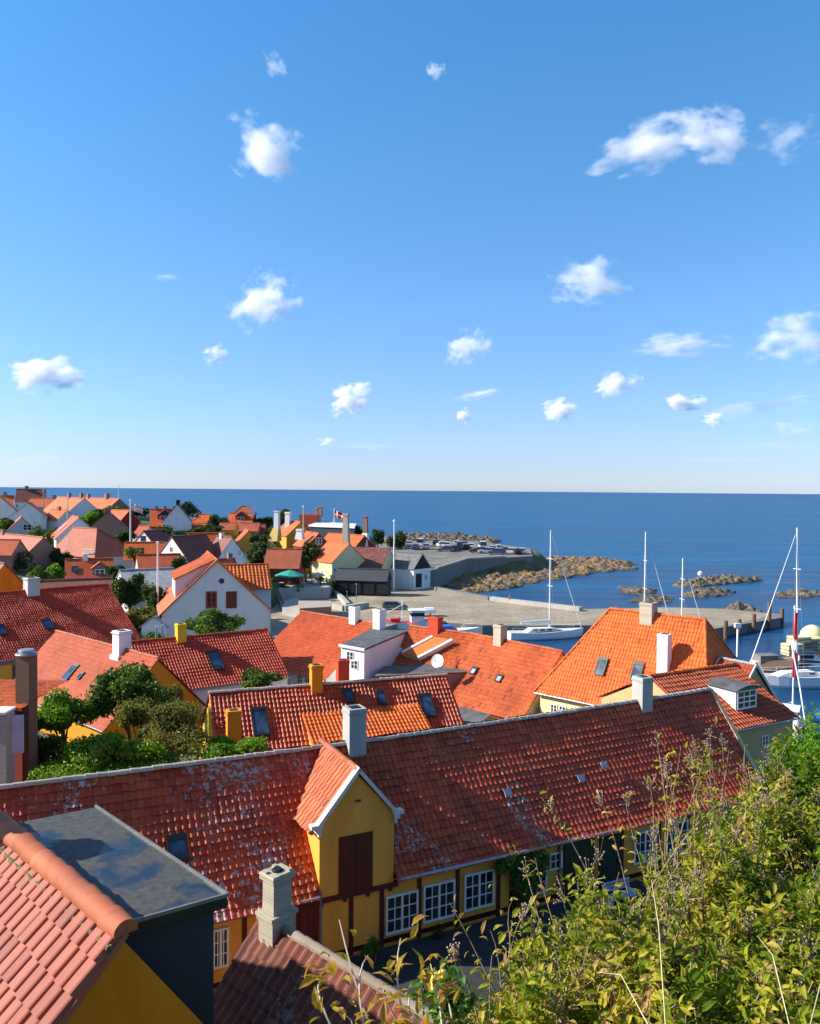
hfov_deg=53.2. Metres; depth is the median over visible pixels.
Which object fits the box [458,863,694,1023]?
shrub
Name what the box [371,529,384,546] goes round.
tree
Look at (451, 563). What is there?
parapet wall
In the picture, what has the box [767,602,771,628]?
mooring pile
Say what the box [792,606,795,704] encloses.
flagpole
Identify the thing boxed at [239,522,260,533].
gabled house
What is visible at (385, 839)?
timbered longhouse
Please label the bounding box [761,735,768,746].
window
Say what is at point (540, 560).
ground
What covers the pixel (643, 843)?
window
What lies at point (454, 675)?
flat roofed annex
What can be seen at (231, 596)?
window
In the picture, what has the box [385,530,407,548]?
tree
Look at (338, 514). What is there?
flag
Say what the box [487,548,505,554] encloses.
parked car
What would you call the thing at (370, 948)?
bush
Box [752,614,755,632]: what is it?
mooring pile
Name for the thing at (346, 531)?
smoke stack
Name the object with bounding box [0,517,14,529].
tree
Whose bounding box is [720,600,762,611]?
rock outcrop
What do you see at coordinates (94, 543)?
gabled house
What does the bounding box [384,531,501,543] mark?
rock outcrop
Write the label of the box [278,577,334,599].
terrace
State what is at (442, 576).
car park
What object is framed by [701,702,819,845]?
shrub
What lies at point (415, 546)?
parked car
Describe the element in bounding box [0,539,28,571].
gabled house
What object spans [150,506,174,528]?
gabled house
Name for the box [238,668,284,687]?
bush
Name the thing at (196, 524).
gabled house
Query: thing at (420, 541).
parked car
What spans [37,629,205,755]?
gabled house
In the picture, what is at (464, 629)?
motorboat
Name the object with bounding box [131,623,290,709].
gabled house
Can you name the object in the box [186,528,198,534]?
tree
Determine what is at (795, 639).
flag
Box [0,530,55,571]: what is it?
gabled house
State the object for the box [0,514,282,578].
undergrowth
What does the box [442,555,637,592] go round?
rock outcrop
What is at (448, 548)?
parked car
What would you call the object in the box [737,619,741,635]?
mooring pile
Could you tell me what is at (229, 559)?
gabled house
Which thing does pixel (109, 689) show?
tree
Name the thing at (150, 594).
tree
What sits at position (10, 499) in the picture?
gabled house
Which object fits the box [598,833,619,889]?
door
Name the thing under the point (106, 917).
gabled house
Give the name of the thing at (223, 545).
gabled house
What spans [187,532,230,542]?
gabled house
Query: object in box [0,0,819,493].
sky
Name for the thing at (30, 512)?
gabled house
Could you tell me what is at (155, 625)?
gabled house
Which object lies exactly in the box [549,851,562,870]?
window
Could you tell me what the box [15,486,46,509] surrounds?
gabled house
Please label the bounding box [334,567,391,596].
harbour shed
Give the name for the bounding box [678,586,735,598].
rock outcrop
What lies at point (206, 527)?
tree
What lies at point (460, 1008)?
rose bush
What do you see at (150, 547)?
gabled house
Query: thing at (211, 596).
window
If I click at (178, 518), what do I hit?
gabled house
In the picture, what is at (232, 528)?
gabled house
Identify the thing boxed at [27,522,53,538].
tree
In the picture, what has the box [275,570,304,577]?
parasol
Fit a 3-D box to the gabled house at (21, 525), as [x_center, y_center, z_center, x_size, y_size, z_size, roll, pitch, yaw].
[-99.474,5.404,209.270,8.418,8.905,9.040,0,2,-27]
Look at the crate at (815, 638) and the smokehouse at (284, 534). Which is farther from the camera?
the smokehouse at (284, 534)
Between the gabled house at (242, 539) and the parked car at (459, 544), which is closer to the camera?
the gabled house at (242, 539)
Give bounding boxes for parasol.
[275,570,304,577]
[311,572,324,575]
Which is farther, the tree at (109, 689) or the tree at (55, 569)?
the tree at (55, 569)
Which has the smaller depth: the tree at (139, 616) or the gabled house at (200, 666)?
the gabled house at (200, 666)
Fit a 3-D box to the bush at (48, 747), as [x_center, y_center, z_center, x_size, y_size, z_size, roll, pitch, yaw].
[-18.968,13.845,42.442,2.498,5.134,2.617,1,2,0]
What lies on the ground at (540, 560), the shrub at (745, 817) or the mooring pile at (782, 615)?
the shrub at (745, 817)
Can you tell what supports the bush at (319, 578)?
on the ground at (540, 560)
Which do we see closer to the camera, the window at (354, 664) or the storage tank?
the window at (354, 664)
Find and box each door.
[300,902,318,942]
[416,573,421,587]
[511,854,525,912]
[563,837,594,897]
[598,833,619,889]
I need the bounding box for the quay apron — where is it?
[271,587,775,639]
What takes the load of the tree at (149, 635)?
on the ground at (540, 560)
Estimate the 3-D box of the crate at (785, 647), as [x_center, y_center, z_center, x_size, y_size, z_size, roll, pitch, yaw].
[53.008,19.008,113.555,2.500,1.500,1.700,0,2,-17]
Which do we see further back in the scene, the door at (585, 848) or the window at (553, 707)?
the window at (553, 707)
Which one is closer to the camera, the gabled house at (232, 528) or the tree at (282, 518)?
the gabled house at (232, 528)
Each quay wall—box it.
[332,602,368,610]
[333,589,349,604]
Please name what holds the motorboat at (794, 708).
on the sea
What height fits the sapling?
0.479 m
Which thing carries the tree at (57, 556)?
on the ground at (540, 560)
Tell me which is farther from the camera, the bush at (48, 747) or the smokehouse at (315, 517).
the smokehouse at (315, 517)
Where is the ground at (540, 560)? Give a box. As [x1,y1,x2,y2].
[0,518,805,1022]
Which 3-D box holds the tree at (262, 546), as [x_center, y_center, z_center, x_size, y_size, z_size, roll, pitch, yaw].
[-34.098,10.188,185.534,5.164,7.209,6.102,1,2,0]
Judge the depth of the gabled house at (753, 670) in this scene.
51.93 m
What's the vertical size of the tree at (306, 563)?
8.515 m
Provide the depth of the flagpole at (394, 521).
182.21 m
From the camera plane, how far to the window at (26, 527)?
205.84 m
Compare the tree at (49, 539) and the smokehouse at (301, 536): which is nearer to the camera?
the tree at (49, 539)
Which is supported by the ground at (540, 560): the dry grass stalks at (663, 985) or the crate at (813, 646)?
the dry grass stalks at (663, 985)
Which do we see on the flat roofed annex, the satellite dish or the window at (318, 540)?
the satellite dish
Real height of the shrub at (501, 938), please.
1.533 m
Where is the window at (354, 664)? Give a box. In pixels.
[351,659,357,669]
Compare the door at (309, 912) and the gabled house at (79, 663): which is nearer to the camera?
the door at (309, 912)
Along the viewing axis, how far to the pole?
77.52 m
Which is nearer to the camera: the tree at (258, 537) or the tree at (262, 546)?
the tree at (262, 546)
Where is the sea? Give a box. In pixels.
[0,487,819,750]
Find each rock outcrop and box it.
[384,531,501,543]
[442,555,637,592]
[617,586,656,595]
[626,594,674,603]
[672,573,762,587]
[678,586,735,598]
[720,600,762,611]
[775,588,819,597]
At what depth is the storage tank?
120.42 m
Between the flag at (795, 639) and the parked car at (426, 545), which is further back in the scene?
the parked car at (426, 545)
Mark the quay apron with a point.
(450, 608)
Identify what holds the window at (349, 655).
in the townhouse
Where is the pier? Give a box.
[761,651,819,672]
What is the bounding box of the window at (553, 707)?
[550,704,556,711]
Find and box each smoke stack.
[342,514,349,542]
[361,516,369,546]
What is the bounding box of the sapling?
[299,914,462,1023]
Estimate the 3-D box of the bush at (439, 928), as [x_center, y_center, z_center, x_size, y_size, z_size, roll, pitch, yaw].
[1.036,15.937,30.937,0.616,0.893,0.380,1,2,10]
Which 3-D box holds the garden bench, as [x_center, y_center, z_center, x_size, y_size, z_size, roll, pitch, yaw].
[8.617,15.654,33.549,1.400,0.925,0.535,0,2,-27]
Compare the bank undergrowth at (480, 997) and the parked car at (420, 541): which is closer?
the bank undergrowth at (480, 997)
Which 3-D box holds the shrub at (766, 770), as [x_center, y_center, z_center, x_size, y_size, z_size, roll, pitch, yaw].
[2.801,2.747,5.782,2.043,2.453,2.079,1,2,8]
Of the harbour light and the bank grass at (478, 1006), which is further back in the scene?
the harbour light
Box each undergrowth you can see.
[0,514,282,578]
[438,951,560,1023]
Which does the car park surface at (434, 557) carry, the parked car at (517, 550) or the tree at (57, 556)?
the parked car at (517, 550)
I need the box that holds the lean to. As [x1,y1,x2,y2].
[458,706,502,723]
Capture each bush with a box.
[27,729,186,779]
[38,731,67,770]
[137,700,211,760]
[182,607,247,633]
[194,734,269,759]
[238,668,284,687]
[316,576,324,584]
[328,580,335,595]
[359,934,381,967]
[405,958,484,1023]
[430,922,445,939]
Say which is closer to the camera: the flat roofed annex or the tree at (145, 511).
the flat roofed annex
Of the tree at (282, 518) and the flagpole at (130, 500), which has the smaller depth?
the flagpole at (130, 500)
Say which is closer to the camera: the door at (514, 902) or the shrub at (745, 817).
the shrub at (745, 817)
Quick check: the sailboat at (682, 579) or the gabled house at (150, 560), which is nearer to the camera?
the sailboat at (682, 579)
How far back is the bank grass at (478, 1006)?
25.16 m
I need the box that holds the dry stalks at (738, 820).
[464,761,811,1023]
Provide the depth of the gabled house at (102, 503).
280.65 m
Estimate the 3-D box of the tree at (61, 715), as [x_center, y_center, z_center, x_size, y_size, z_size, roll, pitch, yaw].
[-19.444,13.100,45.325,3.461,6.676,3.430,1,2,30]
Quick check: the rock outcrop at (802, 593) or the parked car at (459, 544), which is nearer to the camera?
the rock outcrop at (802, 593)
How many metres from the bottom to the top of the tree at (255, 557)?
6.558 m
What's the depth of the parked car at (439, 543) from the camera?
272.19 m
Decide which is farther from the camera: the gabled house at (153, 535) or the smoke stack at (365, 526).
the smoke stack at (365, 526)
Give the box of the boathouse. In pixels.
[391,551,431,589]
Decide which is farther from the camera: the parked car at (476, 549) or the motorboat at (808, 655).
the parked car at (476, 549)
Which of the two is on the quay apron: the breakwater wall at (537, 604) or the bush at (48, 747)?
the breakwater wall at (537, 604)
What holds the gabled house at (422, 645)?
on the ground at (540, 560)
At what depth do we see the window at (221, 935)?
27.66 m
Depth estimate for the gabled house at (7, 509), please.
240.80 m
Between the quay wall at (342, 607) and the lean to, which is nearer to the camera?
the lean to
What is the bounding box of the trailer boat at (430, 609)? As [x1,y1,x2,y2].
[424,607,435,612]
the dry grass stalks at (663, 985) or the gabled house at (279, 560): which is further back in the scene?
the gabled house at (279, 560)
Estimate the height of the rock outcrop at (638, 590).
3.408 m
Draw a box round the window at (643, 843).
[633,828,656,864]
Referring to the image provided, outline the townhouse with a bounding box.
[338,628,406,679]
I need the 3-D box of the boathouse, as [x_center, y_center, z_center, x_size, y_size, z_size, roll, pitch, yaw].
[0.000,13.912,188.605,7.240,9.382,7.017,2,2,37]
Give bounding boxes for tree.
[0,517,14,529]
[13,550,34,569]
[26,565,53,579]
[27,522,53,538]
[38,687,100,771]
[44,531,53,545]
[45,563,66,578]
[48,546,73,570]
[80,510,101,525]
[81,660,171,749]
[91,509,103,517]
[101,505,122,513]
[105,565,125,580]
[108,573,147,610]
[113,693,154,740]
[114,530,136,542]
[121,506,149,517]
[122,546,144,566]
[125,606,157,634]
[138,632,162,639]
[140,582,167,607]
[152,524,186,535]
[159,682,184,705]
[171,555,187,569]
[180,501,201,520]
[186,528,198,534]
[194,523,222,531]
[207,514,228,525]
[246,541,269,554]
[246,549,264,563]
[248,533,271,545]
[255,516,273,527]
[276,509,289,524]
[299,540,320,577]
[302,556,310,578]
[355,525,361,533]
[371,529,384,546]
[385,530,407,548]
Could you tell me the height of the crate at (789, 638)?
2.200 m
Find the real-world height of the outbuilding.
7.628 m
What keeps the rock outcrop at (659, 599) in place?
in the sea
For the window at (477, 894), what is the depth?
32.24 m
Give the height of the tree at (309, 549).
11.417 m
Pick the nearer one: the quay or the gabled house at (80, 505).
the quay
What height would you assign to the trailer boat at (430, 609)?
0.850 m
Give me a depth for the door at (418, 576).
185.60 m
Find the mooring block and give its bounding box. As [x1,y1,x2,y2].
[752,653,778,665]
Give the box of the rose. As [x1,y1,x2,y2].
[430,969,447,992]
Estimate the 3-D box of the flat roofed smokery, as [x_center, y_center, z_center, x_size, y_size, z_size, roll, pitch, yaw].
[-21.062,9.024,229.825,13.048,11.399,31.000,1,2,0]
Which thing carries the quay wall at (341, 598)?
on the quay apron
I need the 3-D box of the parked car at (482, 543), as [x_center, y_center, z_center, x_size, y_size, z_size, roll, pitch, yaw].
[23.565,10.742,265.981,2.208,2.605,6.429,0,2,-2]
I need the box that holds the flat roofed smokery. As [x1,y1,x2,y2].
[309,522,355,537]
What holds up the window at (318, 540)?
in the smokehouse at (301, 536)
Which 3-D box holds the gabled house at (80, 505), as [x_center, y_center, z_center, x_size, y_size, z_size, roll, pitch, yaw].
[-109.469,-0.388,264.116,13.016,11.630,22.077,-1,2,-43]
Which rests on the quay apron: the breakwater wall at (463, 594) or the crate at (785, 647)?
the breakwater wall at (463, 594)
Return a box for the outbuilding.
[213,863,448,1023]
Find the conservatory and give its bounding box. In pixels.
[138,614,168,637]
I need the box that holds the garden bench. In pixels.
[603,877,637,907]
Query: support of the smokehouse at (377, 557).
on the quay apron
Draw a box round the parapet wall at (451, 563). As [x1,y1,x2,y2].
[435,556,504,568]
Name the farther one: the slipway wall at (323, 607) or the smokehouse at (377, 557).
the smokehouse at (377, 557)
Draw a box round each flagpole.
[129,499,131,541]
[156,541,158,608]
[393,520,395,590]
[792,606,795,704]
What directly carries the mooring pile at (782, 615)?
in the sea
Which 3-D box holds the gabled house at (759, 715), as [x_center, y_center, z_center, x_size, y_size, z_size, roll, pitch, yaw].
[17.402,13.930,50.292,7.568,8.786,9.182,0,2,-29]
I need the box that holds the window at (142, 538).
[140,536,145,540]
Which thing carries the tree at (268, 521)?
on the ground at (540, 560)
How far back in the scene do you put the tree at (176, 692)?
49.98 m
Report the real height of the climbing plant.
3.068 m
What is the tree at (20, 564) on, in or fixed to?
on the ground at (540, 560)
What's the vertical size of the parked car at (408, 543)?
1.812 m
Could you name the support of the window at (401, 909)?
in the timbered longhouse
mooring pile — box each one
[723,621,727,638]
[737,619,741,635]
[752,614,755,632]
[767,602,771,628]
[780,608,783,625]
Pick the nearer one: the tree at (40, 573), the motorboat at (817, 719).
the motorboat at (817, 719)
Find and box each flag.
[131,504,142,513]
[335,510,342,519]
[792,612,797,680]
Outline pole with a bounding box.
[790,642,804,718]
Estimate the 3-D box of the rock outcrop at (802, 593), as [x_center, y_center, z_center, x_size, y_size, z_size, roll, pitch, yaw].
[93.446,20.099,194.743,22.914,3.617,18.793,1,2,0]
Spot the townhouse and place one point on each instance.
(370, 653)
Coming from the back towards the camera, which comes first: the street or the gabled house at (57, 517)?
the gabled house at (57, 517)
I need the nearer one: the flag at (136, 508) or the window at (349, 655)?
the window at (349, 655)
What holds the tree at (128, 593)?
on the ground at (540, 560)
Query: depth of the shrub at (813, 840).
4.47 m
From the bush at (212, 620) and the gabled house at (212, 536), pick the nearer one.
the bush at (212, 620)
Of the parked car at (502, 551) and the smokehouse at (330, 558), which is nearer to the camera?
the smokehouse at (330, 558)
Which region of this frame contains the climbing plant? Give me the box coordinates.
[493,838,557,910]
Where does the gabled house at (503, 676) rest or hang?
on the ground at (540, 560)
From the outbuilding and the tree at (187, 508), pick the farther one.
the tree at (187, 508)
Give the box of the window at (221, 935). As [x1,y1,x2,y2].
[214,926,228,969]
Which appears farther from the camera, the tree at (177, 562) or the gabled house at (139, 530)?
the gabled house at (139, 530)
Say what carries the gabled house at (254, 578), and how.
on the ground at (540, 560)
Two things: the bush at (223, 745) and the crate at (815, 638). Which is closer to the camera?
the bush at (223, 745)
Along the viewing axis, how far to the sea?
535.46 m
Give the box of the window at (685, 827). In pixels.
[666,819,688,854]
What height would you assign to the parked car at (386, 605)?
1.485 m
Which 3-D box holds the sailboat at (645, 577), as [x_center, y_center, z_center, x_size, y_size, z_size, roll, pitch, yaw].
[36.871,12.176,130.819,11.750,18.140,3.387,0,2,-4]
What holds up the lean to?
on the ground at (540, 560)
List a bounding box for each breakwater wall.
[434,587,491,599]
[489,596,582,610]
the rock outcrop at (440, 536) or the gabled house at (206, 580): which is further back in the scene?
the rock outcrop at (440, 536)
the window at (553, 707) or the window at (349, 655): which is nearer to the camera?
the window at (553, 707)
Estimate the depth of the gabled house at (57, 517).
231.14 m
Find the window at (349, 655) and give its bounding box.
[346,651,353,660]
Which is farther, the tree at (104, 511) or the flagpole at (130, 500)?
the tree at (104, 511)
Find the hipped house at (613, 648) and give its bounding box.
[533,601,738,712]
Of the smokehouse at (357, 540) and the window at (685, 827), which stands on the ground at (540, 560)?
the smokehouse at (357, 540)
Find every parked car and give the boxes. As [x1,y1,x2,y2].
[381,601,407,609]
[405,541,411,545]
[412,544,419,549]
[416,538,425,545]
[423,543,429,548]
[436,541,444,546]
[437,546,454,551]
[456,541,462,549]
[463,544,469,549]
[469,547,484,552]
[478,541,486,546]
[478,547,493,552]
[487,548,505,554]
[505,548,513,553]
[512,548,521,554]
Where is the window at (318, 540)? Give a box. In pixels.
[316,538,321,543]
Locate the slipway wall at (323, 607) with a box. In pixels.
[298,601,331,614]
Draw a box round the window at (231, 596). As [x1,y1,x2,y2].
[226,591,236,608]
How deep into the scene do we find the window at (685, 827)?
36.94 m
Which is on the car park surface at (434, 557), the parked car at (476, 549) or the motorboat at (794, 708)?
the parked car at (476, 549)
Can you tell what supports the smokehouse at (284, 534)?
on the ground at (540, 560)
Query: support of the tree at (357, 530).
on the ground at (540, 560)
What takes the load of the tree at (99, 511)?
on the ground at (540, 560)
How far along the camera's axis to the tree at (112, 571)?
123.52 m
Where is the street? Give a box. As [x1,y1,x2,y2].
[349,870,690,1007]
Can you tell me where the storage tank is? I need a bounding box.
[800,625,819,636]
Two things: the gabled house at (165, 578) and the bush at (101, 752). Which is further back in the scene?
the gabled house at (165, 578)
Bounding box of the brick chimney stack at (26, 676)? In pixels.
[15,648,37,781]
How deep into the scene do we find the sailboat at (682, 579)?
133.25 m
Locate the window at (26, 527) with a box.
[23,524,31,530]
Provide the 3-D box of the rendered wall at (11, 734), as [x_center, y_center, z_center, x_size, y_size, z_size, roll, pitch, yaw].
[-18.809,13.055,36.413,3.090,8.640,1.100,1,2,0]
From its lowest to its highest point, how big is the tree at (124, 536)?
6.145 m
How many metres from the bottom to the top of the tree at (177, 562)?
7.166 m
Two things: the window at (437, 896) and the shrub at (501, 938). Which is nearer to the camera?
the shrub at (501, 938)
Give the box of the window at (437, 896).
[422,878,454,923]
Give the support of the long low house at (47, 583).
on the ground at (540, 560)
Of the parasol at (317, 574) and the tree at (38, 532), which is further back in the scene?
the tree at (38, 532)
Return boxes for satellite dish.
[431,654,442,671]
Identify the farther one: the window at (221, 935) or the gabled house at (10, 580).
the gabled house at (10, 580)
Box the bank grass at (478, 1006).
[467,983,542,1023]
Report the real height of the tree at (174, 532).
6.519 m
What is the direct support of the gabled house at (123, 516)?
on the ground at (540, 560)
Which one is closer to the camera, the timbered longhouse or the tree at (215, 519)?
the timbered longhouse
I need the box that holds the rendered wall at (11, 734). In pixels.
[0,706,23,783]
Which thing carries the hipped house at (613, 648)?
on the ground at (540, 560)
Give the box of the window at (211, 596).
[206,591,216,608]
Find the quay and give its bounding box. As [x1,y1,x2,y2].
[386,586,780,636]
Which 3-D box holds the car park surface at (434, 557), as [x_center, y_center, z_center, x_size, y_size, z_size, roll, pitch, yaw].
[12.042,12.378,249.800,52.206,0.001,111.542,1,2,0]
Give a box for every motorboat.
[426,623,479,633]
[750,658,791,668]
[783,702,803,742]
[788,650,819,671]
[804,710,819,737]
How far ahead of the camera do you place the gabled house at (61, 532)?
180.37 m
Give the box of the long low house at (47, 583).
[22,577,112,588]
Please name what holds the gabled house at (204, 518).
on the ground at (540, 560)
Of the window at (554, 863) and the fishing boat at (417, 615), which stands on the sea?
the fishing boat at (417, 615)
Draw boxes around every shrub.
[446,716,754,1023]
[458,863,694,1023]
[484,800,819,1023]
[560,875,819,1023]
[597,733,819,984]
[671,787,819,1014]
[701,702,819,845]
[726,717,819,897]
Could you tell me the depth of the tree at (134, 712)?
44.00 m
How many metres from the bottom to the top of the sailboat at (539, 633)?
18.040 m
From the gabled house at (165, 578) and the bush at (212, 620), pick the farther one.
the gabled house at (165, 578)
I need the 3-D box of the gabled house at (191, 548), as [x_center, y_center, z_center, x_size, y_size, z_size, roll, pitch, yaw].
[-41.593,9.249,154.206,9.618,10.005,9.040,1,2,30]
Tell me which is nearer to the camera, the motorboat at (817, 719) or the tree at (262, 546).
the motorboat at (817, 719)
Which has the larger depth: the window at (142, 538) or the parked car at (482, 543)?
the parked car at (482, 543)
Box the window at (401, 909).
[385,889,418,935]
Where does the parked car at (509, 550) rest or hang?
on the car park surface at (434, 557)
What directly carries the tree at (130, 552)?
on the ground at (540, 560)
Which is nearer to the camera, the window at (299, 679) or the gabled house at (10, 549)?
the window at (299, 679)
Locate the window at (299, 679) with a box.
[297,676,302,683]
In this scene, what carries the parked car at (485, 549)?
on the car park surface at (434, 557)
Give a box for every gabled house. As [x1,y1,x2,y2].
[0,492,16,508]
[0,497,17,521]
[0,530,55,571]
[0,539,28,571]
[0,562,22,591]
[0,577,140,679]
[0,804,228,1023]
[6,515,36,534]
[9,502,47,529]
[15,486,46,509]
[28,495,56,509]
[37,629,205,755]
[44,493,96,516]
[47,506,71,530]
[51,515,90,546]
[55,527,123,566]
[65,554,113,578]
[85,494,128,509]
[90,507,128,540]
[111,509,139,531]
[114,567,173,611]
[123,541,163,568]
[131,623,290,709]
[133,525,152,540]
[134,553,180,568]
[135,529,170,545]
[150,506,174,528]
[156,551,272,636]
[159,534,216,562]
[162,500,192,535]
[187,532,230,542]
[191,522,205,528]
[193,514,210,523]
[199,658,463,757]
[213,533,245,563]
[217,553,236,563]
[218,522,238,539]
[221,563,271,634]
[228,508,254,526]
[235,528,252,554]
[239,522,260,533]
[259,524,267,543]
[264,548,303,584]
[273,606,385,684]
[392,616,474,667]
[451,623,564,718]
[596,662,799,772]
[715,656,778,699]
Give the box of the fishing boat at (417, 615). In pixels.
[386,600,427,629]
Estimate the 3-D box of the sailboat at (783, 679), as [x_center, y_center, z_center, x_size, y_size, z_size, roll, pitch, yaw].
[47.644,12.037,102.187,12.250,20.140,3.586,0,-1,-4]
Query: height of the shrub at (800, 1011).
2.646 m
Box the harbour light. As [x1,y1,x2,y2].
[734,623,740,656]
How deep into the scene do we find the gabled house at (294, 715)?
48.98 m
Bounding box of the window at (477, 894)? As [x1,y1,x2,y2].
[463,868,494,911]
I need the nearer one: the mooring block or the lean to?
the lean to
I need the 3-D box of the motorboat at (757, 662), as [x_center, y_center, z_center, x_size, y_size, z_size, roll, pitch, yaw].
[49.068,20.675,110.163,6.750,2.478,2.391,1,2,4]
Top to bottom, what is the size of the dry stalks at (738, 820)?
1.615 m
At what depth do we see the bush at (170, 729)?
41.71 m
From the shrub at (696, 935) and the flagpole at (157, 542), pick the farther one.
the flagpole at (157, 542)
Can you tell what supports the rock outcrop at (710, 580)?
in the sea
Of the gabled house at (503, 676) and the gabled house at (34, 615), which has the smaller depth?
the gabled house at (503, 676)
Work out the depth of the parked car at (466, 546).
260.78 m
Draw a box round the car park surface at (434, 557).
[374,541,527,568]
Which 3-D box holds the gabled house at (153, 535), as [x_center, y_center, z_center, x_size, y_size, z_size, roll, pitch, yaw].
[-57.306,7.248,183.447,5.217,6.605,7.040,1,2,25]
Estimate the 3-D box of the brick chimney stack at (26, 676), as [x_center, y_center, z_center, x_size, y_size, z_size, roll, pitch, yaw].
[-17.947,11.606,38.325,1.000,10.451,0.985,1,2,0]
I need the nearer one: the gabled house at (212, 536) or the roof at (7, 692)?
the roof at (7, 692)
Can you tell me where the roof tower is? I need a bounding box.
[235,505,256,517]
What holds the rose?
attached to the rose bush at (460, 1008)
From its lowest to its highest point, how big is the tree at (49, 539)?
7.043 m
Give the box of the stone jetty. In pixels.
[281,597,299,616]
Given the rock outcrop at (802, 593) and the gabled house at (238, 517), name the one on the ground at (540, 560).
the gabled house at (238, 517)
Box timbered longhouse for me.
[0,674,762,990]
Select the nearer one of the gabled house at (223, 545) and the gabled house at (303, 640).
the gabled house at (303, 640)
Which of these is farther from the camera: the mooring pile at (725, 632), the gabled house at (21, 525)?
the gabled house at (21, 525)
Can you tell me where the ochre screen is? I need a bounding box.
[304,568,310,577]
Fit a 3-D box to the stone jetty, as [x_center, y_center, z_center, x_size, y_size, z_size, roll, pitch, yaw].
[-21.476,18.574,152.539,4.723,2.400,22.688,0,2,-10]
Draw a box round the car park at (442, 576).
[380,541,532,586]
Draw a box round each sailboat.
[507,530,583,640]
[642,531,667,612]
[679,558,699,615]
[750,528,819,688]
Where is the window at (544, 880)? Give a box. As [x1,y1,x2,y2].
[533,866,547,894]
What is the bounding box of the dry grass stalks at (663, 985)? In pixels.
[600,880,819,1023]
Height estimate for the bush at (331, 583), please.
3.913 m
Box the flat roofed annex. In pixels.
[376,664,468,685]
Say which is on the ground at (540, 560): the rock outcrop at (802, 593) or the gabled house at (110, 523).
the gabled house at (110, 523)
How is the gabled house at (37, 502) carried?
on the ground at (540, 560)
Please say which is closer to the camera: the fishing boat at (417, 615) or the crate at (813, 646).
the crate at (813, 646)
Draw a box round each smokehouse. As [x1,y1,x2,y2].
[268,511,309,547]
[292,529,326,562]
[299,507,322,529]
[310,540,364,580]
[324,533,374,546]
[354,547,392,572]
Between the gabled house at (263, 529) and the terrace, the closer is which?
the terrace
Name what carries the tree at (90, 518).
on the ground at (540, 560)
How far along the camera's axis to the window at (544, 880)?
33.67 m
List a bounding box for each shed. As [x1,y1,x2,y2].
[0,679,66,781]
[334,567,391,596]
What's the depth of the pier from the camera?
106.78 m
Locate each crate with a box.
[780,642,803,655]
[786,635,811,649]
[805,641,817,651]
[809,636,819,650]
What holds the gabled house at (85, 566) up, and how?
on the ground at (540, 560)

